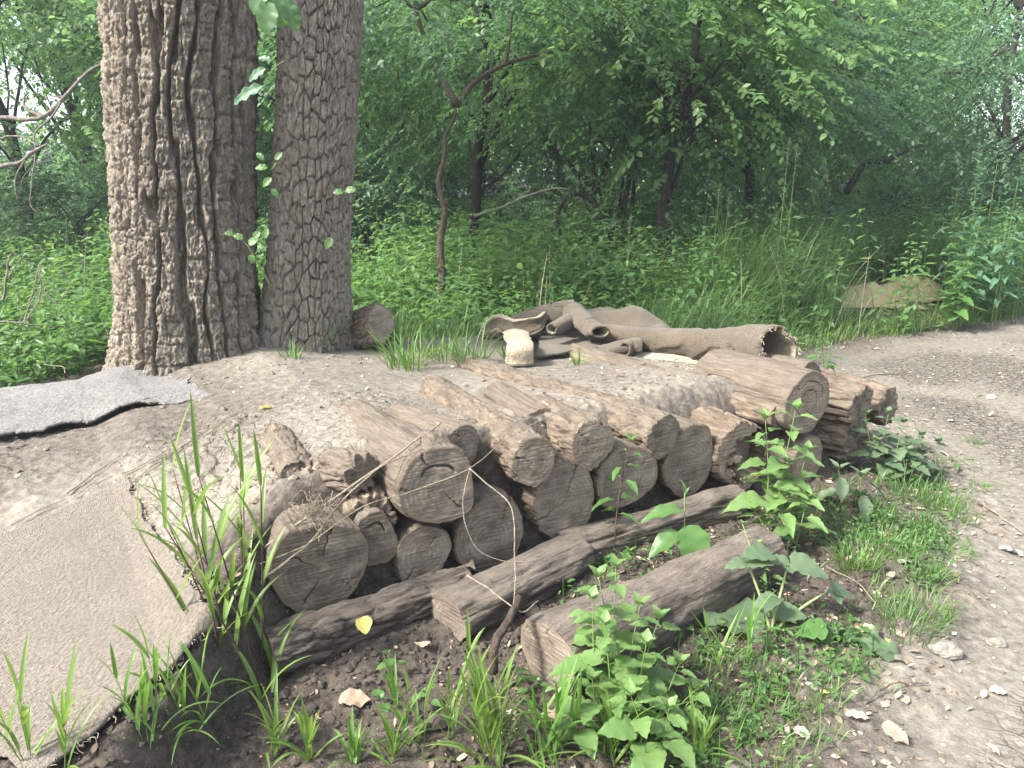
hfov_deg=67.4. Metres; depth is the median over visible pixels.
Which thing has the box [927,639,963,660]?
stone
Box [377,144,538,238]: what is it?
bush
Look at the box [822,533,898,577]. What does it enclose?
grass tuft
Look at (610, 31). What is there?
slim tree
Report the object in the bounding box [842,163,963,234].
bush
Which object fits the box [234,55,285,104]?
leafy twig
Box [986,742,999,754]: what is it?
fallen leaf
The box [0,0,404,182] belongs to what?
leafy tree
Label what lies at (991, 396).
fallen leaf
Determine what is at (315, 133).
younger tree
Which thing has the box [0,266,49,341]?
dead branch
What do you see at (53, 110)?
dead branch
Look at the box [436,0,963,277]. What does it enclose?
leafy tree
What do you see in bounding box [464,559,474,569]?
fallen leaf
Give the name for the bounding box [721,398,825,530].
leafy weed
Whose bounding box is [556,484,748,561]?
log
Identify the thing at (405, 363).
grass tuft
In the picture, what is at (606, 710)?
grass clump
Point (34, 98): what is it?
leafy tree
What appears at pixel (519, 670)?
seedling
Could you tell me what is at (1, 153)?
bush
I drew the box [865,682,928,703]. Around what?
straw
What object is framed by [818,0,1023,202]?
leafy tree
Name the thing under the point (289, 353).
grass tuft
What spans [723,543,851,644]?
leafy weed
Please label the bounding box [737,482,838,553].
leafy weed
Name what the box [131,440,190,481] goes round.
straw
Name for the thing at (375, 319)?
log
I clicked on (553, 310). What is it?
carpet
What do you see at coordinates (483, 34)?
leafy tree
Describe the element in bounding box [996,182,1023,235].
bush
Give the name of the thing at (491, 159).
leafy tree
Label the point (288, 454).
log
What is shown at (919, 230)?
tall herb
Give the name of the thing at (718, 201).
seeding grass
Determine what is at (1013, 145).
dead branch
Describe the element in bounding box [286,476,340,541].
root tangle
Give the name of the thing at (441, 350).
grass tuft
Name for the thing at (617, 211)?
bush
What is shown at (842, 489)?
leafy weed
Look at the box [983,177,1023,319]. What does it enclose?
tall herb
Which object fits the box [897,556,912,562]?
fallen leaf
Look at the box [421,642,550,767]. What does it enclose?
grass clump
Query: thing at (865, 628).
seedling
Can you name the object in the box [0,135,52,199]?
dead branch
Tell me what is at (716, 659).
grass clump
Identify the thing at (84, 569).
carpet
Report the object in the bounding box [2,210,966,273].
undergrowth
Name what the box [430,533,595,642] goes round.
log
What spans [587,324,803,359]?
carpet
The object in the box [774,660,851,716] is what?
grass tuft
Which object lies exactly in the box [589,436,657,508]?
log
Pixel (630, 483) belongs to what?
leafy weed
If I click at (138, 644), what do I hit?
grass clump
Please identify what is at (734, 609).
leafy weed
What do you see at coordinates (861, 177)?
leafy tree
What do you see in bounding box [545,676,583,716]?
leafy weed
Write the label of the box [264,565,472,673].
log
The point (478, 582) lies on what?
straw
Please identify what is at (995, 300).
tall herb
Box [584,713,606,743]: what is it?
seedling
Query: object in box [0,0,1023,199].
sky
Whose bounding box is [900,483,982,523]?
grass tuft
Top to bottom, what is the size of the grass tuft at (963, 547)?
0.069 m
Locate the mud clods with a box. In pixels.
[224,448,326,516]
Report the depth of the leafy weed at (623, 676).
2.05 m
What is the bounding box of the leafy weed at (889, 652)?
[845,628,905,664]
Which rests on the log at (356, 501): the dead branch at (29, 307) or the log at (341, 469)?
the log at (341, 469)
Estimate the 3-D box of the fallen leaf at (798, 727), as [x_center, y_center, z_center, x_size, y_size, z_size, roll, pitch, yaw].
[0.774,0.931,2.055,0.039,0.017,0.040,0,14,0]
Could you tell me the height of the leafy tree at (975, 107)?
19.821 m
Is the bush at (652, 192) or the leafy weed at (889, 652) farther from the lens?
the bush at (652, 192)
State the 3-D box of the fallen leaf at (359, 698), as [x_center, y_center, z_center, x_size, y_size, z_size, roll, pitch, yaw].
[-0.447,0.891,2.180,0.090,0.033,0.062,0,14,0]
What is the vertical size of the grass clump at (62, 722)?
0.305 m
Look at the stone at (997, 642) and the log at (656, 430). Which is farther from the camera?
the log at (656, 430)
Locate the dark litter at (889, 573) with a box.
[106,507,921,767]
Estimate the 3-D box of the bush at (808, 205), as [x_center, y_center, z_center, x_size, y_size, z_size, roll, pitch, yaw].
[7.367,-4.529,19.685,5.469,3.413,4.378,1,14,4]
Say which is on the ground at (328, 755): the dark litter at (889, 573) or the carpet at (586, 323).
the dark litter at (889, 573)
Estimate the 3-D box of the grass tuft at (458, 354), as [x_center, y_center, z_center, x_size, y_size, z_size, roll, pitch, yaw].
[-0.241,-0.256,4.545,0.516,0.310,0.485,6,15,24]
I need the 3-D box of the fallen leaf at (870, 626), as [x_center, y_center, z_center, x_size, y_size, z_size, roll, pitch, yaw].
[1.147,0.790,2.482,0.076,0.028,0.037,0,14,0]
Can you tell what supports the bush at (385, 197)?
on the ground at (328, 755)
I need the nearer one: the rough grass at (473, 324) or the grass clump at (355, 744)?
the grass clump at (355, 744)
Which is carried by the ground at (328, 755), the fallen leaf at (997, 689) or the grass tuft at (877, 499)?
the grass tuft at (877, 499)
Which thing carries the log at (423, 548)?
on the dirt mound
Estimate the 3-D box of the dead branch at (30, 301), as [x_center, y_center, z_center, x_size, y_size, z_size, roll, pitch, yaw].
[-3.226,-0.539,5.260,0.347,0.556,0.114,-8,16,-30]
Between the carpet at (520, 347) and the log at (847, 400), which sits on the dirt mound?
the carpet at (520, 347)
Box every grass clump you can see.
[0,629,87,761]
[46,635,115,767]
[93,642,221,748]
[109,614,166,707]
[123,389,310,700]
[145,624,263,765]
[244,666,300,767]
[257,698,344,764]
[328,704,372,767]
[360,707,432,766]
[374,655,451,757]
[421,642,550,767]
[421,643,473,748]
[461,609,489,667]
[499,647,597,767]
[526,677,688,766]
[686,683,748,766]
[690,604,757,689]
[706,592,773,670]
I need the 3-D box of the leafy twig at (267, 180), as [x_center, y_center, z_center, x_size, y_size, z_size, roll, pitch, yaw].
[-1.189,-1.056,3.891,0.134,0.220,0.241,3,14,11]
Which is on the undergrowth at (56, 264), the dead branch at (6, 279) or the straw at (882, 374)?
the dead branch at (6, 279)
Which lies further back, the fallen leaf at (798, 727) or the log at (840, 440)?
the log at (840, 440)
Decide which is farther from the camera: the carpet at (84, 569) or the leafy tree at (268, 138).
the leafy tree at (268, 138)
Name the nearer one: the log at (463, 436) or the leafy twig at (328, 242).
the log at (463, 436)
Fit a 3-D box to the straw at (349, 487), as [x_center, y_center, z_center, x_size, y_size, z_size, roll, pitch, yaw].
[-0.500,0.354,2.537,0.711,0.324,0.131,-10,17,-35]
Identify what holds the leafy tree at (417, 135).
on the ground at (328, 755)
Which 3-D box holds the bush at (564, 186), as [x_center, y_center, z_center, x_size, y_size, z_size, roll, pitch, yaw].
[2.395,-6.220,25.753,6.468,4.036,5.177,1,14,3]
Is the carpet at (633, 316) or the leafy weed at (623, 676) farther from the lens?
the carpet at (633, 316)
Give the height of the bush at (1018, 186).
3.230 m
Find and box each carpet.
[0,365,212,435]
[0,475,221,767]
[481,299,574,339]
[481,312,548,335]
[503,329,533,364]
[530,305,669,351]
[536,331,602,357]
[546,313,573,334]
[562,302,609,337]
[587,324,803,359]
[598,337,642,352]
[619,337,642,355]
[631,351,699,364]
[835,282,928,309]
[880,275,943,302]
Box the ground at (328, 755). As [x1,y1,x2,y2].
[0,199,1023,767]
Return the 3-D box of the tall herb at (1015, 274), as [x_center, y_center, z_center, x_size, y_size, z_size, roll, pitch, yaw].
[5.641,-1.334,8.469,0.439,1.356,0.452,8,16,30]
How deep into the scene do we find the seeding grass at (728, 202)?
7.44 m
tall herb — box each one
[882,221,906,265]
[914,211,929,258]
[920,208,949,264]
[932,187,967,309]
[937,254,986,330]
[943,182,990,288]
[946,216,1000,323]
[961,159,1009,313]
[975,206,1022,325]
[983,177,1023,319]
[997,217,1023,323]
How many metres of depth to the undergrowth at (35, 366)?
5.18 m
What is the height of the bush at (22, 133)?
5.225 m
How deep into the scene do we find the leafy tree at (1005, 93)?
11.03 m
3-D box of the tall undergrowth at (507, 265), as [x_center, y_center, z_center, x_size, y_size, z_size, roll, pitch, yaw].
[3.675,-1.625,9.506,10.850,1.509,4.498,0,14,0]
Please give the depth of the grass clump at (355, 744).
1.97 m
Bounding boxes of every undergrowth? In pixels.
[0,193,1023,379]
[0,282,113,387]
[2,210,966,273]
[353,193,1023,334]
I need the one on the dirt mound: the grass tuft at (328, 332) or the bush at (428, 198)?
the grass tuft at (328, 332)
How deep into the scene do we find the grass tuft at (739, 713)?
2.12 m
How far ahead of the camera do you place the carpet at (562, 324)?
4.96 m
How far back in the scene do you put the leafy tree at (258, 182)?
22.11 m
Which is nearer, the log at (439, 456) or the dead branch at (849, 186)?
the log at (439, 456)
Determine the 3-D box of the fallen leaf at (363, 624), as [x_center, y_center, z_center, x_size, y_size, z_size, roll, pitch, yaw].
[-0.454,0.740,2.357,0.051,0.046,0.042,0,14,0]
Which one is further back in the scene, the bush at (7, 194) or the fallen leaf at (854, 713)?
the bush at (7, 194)
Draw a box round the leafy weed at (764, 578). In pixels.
[738,520,786,589]
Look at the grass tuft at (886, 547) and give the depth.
3.10 m
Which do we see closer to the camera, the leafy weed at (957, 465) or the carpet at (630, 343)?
the leafy weed at (957, 465)
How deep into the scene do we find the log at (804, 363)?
4.13 m
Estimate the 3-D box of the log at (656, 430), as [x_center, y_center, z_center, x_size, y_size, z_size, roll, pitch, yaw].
[0.164,0.057,3.897,0.197,0.199,1.752,-9,15,-31]
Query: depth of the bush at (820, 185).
14.39 m
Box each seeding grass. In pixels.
[612,214,641,306]
[685,182,739,302]
[716,191,743,297]
[762,137,793,289]
[771,144,799,281]
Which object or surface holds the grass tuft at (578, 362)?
on the dirt mound
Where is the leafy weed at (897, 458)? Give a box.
[847,406,948,479]
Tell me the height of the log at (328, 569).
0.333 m
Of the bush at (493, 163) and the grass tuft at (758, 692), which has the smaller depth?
the grass tuft at (758, 692)
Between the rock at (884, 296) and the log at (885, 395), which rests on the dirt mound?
the log at (885, 395)
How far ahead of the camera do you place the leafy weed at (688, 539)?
2.80 m
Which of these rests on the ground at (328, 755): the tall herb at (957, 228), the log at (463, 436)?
the tall herb at (957, 228)
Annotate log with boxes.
[258,423,312,478]
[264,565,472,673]
[265,503,369,613]
[318,447,379,493]
[340,399,473,523]
[343,484,397,526]
[350,302,394,349]
[353,507,397,565]
[386,403,478,463]
[391,516,451,581]
[419,376,554,487]
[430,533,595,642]
[446,482,523,573]
[452,354,679,459]
[482,381,550,416]
[518,449,593,539]
[521,526,788,695]
[528,393,614,470]
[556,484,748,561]
[564,343,779,427]
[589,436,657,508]
[656,412,712,498]
[689,406,766,489]
[695,349,829,433]
[763,350,820,372]
[776,430,822,480]
[817,413,870,459]
[820,367,897,425]
[820,376,873,427]
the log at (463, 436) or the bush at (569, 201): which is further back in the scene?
the bush at (569, 201)
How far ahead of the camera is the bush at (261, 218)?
9.64 m
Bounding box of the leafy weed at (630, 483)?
[591,433,643,563]
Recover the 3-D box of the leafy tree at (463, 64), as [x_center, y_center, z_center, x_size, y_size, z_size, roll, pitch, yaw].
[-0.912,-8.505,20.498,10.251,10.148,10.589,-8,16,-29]
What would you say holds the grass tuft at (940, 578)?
on the ground at (328, 755)
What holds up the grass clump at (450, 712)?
on the ground at (328, 755)
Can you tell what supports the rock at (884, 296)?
on the ground at (328, 755)
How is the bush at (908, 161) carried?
on the ground at (328, 755)
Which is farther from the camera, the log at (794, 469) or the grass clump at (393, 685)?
the log at (794, 469)
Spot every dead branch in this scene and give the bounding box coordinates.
[0,63,100,214]
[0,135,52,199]
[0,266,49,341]
[0,287,82,327]
[1,248,42,300]
[17,264,63,348]
[42,274,92,331]
[473,187,569,217]
[843,142,922,193]
[973,137,1023,157]
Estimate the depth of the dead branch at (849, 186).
10.67 m
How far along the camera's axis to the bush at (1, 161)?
14.36 m
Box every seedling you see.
[372,689,390,713]
[376,649,407,669]
[411,683,441,708]
[501,665,531,686]
[517,675,547,697]
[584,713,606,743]
[673,624,693,640]
[850,617,877,633]
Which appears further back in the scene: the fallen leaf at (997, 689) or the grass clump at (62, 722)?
the fallen leaf at (997, 689)
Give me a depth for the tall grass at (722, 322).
8.01 m
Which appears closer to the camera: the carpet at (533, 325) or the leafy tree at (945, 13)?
the carpet at (533, 325)
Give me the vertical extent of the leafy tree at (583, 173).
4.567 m
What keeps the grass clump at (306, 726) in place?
on the ground at (328, 755)
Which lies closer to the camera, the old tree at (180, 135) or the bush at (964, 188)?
the old tree at (180, 135)
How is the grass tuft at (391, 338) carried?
on the dirt mound
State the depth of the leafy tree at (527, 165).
29.92 m
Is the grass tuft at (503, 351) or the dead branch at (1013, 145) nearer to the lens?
the grass tuft at (503, 351)
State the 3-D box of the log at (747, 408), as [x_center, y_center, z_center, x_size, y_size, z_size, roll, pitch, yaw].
[0.840,-0.017,4.240,0.224,0.159,1.552,-9,18,-33]
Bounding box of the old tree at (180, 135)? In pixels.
[96,0,260,376]
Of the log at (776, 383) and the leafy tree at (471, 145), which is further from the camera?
the leafy tree at (471, 145)
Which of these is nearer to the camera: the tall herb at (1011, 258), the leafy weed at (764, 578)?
the leafy weed at (764, 578)
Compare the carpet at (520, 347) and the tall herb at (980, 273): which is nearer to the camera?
the carpet at (520, 347)
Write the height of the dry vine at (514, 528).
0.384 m
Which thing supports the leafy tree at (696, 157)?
on the ground at (328, 755)
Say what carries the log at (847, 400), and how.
on the log at (840, 440)
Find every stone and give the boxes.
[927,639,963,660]
[986,637,1006,647]
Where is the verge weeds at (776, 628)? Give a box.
[557,455,967,767]
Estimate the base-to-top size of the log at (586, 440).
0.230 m
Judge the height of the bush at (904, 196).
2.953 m
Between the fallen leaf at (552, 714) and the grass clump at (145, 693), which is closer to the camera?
the grass clump at (145, 693)
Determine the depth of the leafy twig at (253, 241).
3.70 m
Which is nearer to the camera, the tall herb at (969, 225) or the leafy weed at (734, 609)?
the leafy weed at (734, 609)
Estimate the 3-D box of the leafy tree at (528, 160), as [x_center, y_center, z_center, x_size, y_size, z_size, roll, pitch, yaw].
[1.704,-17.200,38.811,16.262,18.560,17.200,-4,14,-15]
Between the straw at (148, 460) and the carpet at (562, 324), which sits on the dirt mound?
the straw at (148, 460)
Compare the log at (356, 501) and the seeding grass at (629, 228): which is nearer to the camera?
the log at (356, 501)
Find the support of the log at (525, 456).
on the dirt mound
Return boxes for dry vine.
[462,469,532,561]
[469,468,515,602]
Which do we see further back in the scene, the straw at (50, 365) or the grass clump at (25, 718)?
the straw at (50, 365)
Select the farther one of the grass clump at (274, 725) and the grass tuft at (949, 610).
the grass tuft at (949, 610)
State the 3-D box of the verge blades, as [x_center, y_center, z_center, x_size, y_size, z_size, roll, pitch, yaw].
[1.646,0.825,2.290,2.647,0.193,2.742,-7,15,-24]
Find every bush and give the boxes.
[0,101,101,212]
[0,107,100,210]
[0,126,58,171]
[0,131,65,221]
[0,142,111,283]
[0,143,87,256]
[0,148,109,262]
[0,149,93,243]
[0,175,38,275]
[29,137,261,220]
[75,156,267,237]
[255,172,368,280]
[256,131,500,272]
[256,151,468,278]
[257,137,456,262]
[354,124,489,219]
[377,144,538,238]
[427,139,600,221]
[427,170,577,250]
[482,143,639,241]
[498,151,645,221]
[507,169,795,305]
[557,145,778,234]
[599,162,796,252]
[627,177,783,231]
[691,155,881,240]
[732,156,900,242]
[792,146,1023,249]
[838,174,1023,274]
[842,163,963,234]
[848,121,1023,215]
[868,132,1023,227]
[896,135,1023,251]
[951,152,1023,230]
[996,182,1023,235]
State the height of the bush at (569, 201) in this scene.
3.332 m
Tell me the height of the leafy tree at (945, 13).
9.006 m
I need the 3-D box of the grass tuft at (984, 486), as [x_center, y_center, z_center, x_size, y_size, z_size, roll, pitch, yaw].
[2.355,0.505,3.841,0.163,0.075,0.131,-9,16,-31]
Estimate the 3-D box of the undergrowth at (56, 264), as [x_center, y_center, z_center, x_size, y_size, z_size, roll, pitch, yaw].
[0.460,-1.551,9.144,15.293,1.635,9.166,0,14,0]
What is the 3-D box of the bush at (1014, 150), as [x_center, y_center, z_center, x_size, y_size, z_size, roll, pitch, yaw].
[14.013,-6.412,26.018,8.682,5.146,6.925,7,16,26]
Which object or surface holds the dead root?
on the ground at (328, 755)
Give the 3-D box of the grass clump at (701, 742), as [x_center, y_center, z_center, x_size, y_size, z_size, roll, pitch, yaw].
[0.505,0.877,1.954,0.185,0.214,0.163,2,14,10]
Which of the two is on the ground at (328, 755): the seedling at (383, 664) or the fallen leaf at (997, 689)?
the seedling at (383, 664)
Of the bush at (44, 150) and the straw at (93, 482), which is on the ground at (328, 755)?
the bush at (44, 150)
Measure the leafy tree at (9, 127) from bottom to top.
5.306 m
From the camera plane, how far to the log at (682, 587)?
2.47 m
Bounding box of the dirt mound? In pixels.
[0,335,830,767]
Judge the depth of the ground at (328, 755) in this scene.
2.30 m
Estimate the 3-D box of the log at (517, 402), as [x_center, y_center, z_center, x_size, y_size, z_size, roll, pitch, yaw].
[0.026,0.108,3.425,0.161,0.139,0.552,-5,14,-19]
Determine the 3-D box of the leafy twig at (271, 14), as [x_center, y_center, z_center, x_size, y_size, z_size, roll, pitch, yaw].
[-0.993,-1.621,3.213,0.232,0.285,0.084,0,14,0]
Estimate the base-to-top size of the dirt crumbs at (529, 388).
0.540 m
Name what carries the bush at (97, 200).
on the ground at (328, 755)
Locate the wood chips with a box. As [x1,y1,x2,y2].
[9,341,728,526]
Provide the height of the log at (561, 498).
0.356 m
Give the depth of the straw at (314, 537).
2.37 m
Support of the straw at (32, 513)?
on the dirt mound
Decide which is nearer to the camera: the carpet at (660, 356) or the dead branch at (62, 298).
the carpet at (660, 356)
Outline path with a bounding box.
[798,321,1023,767]
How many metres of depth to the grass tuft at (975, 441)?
4.58 m
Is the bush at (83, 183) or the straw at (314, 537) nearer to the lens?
the straw at (314, 537)
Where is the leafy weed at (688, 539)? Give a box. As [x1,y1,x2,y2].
[640,479,710,558]
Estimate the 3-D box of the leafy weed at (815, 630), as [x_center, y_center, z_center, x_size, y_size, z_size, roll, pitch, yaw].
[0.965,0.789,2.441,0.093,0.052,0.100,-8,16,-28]
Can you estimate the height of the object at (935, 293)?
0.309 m
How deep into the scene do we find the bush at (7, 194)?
11.85 m
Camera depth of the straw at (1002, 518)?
3.48 m
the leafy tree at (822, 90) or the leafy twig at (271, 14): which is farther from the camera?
the leafy tree at (822, 90)
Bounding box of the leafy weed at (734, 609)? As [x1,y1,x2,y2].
[702,597,767,641]
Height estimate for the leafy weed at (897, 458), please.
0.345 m
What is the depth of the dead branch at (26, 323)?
5.01 m
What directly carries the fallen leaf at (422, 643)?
on the ground at (328, 755)
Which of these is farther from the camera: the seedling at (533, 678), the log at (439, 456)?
the log at (439, 456)
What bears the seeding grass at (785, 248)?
on the ground at (328, 755)
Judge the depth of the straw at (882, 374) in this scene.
6.25 m
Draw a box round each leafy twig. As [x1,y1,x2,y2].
[225,229,272,287]
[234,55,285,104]
[249,0,300,32]
[255,152,282,197]
[324,186,355,248]
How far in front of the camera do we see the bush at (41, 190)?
9.65 m
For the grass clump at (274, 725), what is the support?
on the ground at (328, 755)
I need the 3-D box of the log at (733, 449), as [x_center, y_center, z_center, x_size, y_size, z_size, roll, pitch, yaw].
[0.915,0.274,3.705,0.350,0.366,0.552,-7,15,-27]
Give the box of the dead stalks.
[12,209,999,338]
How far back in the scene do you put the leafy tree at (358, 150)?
10.57 m
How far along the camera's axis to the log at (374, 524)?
2.58 m
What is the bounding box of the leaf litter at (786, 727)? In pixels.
[90,323,1023,767]
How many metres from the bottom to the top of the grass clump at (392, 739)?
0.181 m
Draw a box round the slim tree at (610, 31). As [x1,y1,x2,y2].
[256,0,757,314]
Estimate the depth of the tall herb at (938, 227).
11.24 m
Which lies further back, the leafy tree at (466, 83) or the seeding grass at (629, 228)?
the leafy tree at (466, 83)
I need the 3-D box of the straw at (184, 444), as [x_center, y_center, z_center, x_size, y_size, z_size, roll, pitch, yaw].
[-1.329,0.231,3.215,0.009,0.108,0.464,7,16,25]
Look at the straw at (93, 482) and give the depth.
3.00 m
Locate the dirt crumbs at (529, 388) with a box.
[4,350,692,474]
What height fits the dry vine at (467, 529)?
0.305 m
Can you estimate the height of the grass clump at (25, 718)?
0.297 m
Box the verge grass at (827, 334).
[757,292,1023,349]
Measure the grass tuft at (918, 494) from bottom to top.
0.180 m
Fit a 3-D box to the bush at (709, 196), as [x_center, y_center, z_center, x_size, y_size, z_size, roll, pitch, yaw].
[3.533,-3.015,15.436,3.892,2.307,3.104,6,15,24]
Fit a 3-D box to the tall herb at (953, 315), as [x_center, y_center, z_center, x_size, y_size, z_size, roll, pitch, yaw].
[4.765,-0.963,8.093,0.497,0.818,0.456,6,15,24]
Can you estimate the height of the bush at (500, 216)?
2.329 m
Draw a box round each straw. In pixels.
[10,499,64,525]
[27,354,65,372]
[66,450,128,493]
[74,466,120,496]
[121,434,186,473]
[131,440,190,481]
[148,413,234,467]
[260,409,563,563]
[264,422,441,547]
[266,448,421,577]
[466,575,537,612]
[826,566,883,614]
[863,374,902,377]
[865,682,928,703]
[982,503,1023,533]
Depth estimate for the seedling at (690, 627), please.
2.47 m
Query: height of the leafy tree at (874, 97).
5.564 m
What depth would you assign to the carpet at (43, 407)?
3.78 m
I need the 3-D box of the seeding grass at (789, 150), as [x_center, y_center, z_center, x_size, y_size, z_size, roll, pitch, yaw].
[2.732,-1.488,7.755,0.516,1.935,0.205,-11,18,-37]
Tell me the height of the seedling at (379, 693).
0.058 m
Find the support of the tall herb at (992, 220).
on the ground at (328, 755)
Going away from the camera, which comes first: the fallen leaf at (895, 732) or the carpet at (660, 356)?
the fallen leaf at (895, 732)
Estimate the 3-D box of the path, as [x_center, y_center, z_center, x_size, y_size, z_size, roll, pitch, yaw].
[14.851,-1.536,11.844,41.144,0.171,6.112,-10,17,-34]
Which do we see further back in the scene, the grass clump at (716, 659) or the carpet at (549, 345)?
the carpet at (549, 345)
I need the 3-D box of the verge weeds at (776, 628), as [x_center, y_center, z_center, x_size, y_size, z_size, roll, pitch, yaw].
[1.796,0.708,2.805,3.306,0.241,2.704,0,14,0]
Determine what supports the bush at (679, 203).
on the ground at (328, 755)
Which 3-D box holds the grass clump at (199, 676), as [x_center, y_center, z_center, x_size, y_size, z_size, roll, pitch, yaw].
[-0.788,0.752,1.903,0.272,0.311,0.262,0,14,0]
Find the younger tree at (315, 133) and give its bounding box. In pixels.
[257,0,363,352]
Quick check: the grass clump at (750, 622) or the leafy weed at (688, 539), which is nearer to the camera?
the grass clump at (750, 622)
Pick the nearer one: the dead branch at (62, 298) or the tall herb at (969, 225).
the dead branch at (62, 298)
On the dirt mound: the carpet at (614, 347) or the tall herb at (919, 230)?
the carpet at (614, 347)
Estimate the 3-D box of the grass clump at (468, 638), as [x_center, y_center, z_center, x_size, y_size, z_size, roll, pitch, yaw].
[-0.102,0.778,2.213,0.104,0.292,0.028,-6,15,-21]
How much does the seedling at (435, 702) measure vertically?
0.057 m
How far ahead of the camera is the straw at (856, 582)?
2.78 m
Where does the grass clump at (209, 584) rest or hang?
on the ground at (328, 755)
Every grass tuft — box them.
[274,339,310,359]
[281,317,352,344]
[357,321,454,372]
[381,309,429,346]
[409,325,471,362]
[421,316,512,366]
[491,333,510,358]
[564,346,600,365]
[678,685,766,747]
[718,678,803,736]
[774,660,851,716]
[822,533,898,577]
[844,490,897,517]
[851,521,940,563]
[856,574,967,647]
[868,461,965,505]
[886,573,973,626]
[888,550,957,592]
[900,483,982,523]
[947,535,983,558]
[965,436,987,444]
[970,476,1000,492]
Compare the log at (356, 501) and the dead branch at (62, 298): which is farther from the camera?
the dead branch at (62, 298)
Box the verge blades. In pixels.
[626,465,988,767]
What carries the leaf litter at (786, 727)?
on the path
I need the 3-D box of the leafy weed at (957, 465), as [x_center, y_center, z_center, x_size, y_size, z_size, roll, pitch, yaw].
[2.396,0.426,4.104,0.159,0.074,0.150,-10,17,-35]
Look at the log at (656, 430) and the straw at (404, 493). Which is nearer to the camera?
the straw at (404, 493)
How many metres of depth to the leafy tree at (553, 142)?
20.65 m
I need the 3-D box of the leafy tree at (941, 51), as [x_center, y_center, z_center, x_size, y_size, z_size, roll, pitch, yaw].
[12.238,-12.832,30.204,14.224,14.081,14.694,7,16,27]
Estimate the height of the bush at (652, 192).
3.708 m
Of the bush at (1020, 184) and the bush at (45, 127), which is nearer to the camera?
the bush at (1020, 184)
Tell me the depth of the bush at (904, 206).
11.74 m
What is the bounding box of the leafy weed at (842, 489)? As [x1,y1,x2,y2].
[817,459,885,521]
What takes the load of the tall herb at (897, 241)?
on the ground at (328, 755)
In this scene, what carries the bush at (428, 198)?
on the ground at (328, 755)
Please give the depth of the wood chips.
3.96 m
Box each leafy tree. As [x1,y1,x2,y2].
[0,0,107,270]
[0,0,108,236]
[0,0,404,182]
[17,0,478,220]
[23,0,504,191]
[29,84,355,158]
[49,12,369,191]
[256,0,556,236]
[256,4,542,198]
[258,0,743,272]
[261,18,489,183]
[357,0,639,209]
[377,0,790,257]
[386,63,557,202]
[413,107,571,202]
[418,5,688,208]
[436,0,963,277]
[436,8,766,228]
[459,87,600,191]
[517,0,1023,273]
[524,0,945,223]
[616,0,962,193]
[624,0,1023,207]
[680,0,1023,228]
[782,6,1023,145]
[809,0,1023,237]
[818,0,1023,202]
[892,0,1023,175]
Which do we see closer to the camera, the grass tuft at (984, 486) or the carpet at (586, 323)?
the grass tuft at (984, 486)
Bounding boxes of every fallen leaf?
[339,687,370,707]
[355,616,371,633]
[414,641,429,646]
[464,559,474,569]
[541,709,554,720]
[793,725,809,739]
[845,709,869,719]
[854,622,878,632]
[882,720,908,744]
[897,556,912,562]
[986,394,996,398]
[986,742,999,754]
[989,685,1006,693]
[999,545,1023,556]
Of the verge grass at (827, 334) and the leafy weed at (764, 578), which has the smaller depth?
the leafy weed at (764, 578)
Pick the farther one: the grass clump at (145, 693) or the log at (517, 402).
the log at (517, 402)
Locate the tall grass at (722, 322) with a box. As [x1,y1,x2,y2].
[530,181,1023,350]
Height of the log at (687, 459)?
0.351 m
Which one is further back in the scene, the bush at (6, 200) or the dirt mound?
the bush at (6, 200)
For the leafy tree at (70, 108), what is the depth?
12.57 m
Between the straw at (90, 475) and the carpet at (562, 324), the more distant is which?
the carpet at (562, 324)
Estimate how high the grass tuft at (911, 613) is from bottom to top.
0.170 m
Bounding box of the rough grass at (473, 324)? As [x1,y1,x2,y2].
[379,286,647,341]
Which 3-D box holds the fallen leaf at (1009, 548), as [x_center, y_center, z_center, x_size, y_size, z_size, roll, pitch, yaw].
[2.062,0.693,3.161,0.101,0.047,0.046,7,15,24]
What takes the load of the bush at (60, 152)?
on the ground at (328, 755)
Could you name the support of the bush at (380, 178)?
on the ground at (328, 755)
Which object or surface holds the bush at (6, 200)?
on the ground at (328, 755)
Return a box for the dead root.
[488,595,521,674]
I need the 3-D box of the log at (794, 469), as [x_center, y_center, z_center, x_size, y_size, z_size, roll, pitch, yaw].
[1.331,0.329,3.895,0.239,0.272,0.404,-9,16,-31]
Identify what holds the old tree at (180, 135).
on the ground at (328, 755)
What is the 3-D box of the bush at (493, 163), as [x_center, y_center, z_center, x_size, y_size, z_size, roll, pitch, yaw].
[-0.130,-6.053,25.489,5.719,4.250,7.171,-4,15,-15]
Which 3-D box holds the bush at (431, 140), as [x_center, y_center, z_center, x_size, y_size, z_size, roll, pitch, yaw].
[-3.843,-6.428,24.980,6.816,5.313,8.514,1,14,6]
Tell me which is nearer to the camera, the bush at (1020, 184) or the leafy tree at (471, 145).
the bush at (1020, 184)
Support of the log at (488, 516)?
on the dirt mound
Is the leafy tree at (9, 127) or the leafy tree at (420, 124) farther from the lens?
the leafy tree at (420, 124)
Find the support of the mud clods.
on the dirt mound
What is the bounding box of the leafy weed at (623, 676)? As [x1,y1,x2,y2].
[547,553,715,767]
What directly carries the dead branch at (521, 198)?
attached to the leafy tree at (483, 34)
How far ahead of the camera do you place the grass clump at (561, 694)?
1.96 m
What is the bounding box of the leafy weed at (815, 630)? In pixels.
[794,618,828,639]
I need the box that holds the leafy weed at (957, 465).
[941,455,980,469]

